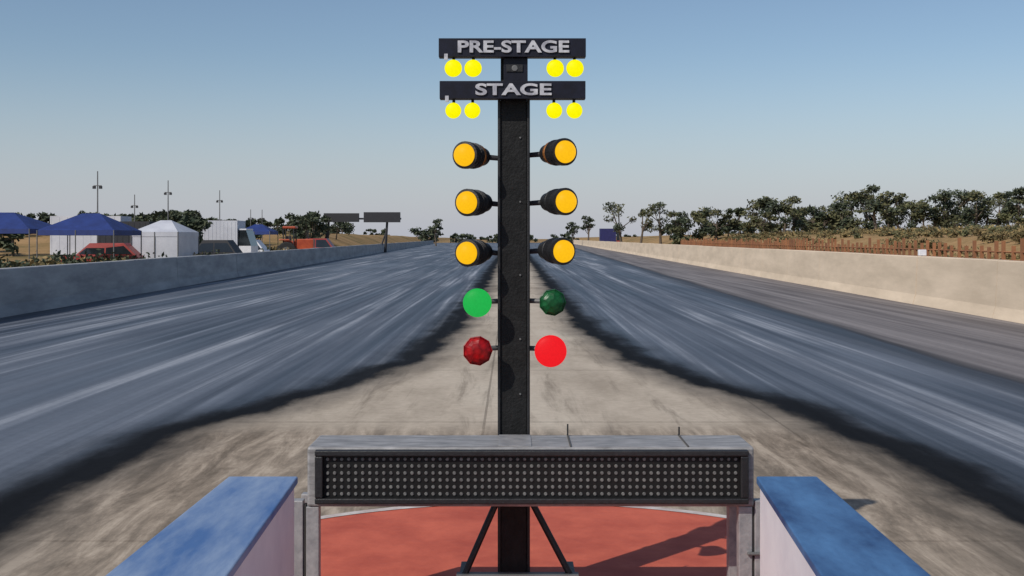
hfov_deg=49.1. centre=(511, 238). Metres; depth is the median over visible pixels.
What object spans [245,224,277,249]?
blue canopy tent
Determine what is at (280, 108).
sky
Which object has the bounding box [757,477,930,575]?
blue topped barrier
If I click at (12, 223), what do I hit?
blue canopy tent
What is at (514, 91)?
drag racing christmas tree
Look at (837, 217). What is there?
distant treeline
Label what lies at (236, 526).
blue topped barrier
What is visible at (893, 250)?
fence creeper
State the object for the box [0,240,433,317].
concrete barrier wall
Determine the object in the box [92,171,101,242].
floodlight pole
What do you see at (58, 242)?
box truck
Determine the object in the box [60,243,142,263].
parked car
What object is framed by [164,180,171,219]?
floodlight pole
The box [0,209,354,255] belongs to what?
distant treeline
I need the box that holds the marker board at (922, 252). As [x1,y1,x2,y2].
[918,250,926,255]
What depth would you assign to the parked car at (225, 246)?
68.08 m
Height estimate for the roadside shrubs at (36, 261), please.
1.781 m
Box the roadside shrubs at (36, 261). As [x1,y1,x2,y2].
[0,246,294,267]
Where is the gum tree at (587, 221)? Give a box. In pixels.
[580,215,595,239]
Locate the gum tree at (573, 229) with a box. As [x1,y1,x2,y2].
[565,222,579,243]
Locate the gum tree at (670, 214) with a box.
[666,210,688,229]
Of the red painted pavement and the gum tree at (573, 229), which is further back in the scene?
the gum tree at (573, 229)
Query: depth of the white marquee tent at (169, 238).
60.02 m
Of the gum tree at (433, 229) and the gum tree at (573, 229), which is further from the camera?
the gum tree at (573, 229)
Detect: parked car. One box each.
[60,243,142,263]
[199,240,242,254]
[256,240,269,251]
[307,238,334,247]
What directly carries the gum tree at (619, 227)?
on the ground
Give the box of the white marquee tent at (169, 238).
[131,220,198,258]
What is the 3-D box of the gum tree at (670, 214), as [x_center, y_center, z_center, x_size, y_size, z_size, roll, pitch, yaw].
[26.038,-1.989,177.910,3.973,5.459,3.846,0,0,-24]
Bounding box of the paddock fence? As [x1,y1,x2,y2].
[681,238,1023,260]
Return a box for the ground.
[0,228,1019,265]
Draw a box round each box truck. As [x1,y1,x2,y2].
[50,216,130,257]
[98,221,154,242]
[203,220,257,252]
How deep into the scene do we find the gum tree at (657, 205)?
179.77 m
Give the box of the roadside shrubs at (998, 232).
[708,221,1023,259]
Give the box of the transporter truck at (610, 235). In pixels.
[599,229,619,241]
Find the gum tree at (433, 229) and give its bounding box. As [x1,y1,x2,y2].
[428,219,442,245]
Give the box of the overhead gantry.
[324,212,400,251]
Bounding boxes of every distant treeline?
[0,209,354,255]
[256,220,1021,242]
[669,184,1023,244]
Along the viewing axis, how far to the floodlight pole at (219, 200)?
99.96 m
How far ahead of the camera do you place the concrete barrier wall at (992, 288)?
37.23 m
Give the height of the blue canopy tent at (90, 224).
3.255 m
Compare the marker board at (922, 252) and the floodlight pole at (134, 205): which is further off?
the floodlight pole at (134, 205)
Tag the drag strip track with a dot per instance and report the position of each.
(130, 425)
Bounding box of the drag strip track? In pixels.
[0,243,1023,575]
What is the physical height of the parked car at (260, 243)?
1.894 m
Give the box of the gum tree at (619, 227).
[602,202,636,241]
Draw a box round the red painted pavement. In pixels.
[321,506,726,575]
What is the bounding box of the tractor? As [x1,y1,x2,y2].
[277,226,314,249]
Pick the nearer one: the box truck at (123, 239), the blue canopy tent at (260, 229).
the box truck at (123, 239)
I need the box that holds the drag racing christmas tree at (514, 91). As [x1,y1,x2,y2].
[439,38,585,575]
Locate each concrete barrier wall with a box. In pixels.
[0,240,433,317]
[573,240,1023,323]
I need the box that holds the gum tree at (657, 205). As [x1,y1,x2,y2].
[642,202,672,243]
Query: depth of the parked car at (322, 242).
104.08 m
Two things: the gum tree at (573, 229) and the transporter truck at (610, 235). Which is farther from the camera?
the gum tree at (573, 229)
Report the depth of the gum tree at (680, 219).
149.46 m
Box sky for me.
[0,0,1023,238]
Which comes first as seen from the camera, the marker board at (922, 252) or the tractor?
the marker board at (922, 252)
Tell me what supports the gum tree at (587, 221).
on the ground
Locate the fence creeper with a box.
[715,241,1000,258]
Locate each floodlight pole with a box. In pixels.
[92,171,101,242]
[131,195,137,220]
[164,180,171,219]
[216,190,222,219]
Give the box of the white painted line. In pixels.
[321,506,726,518]
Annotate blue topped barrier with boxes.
[106,477,297,575]
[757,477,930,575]
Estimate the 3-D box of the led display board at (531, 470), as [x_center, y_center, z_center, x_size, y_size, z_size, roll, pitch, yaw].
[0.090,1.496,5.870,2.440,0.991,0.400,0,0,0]
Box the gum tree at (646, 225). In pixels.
[638,208,653,242]
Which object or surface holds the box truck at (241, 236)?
on the ground
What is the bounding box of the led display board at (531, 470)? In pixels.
[294,424,759,575]
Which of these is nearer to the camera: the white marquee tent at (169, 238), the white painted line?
the white painted line
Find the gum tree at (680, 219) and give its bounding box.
[671,216,690,240]
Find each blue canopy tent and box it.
[0,212,67,260]
[36,213,141,258]
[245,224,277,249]
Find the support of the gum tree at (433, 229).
on the ground
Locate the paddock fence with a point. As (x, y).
(786, 244)
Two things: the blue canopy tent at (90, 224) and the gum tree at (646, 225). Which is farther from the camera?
the gum tree at (646, 225)
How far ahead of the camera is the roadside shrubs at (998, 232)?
80.44 m

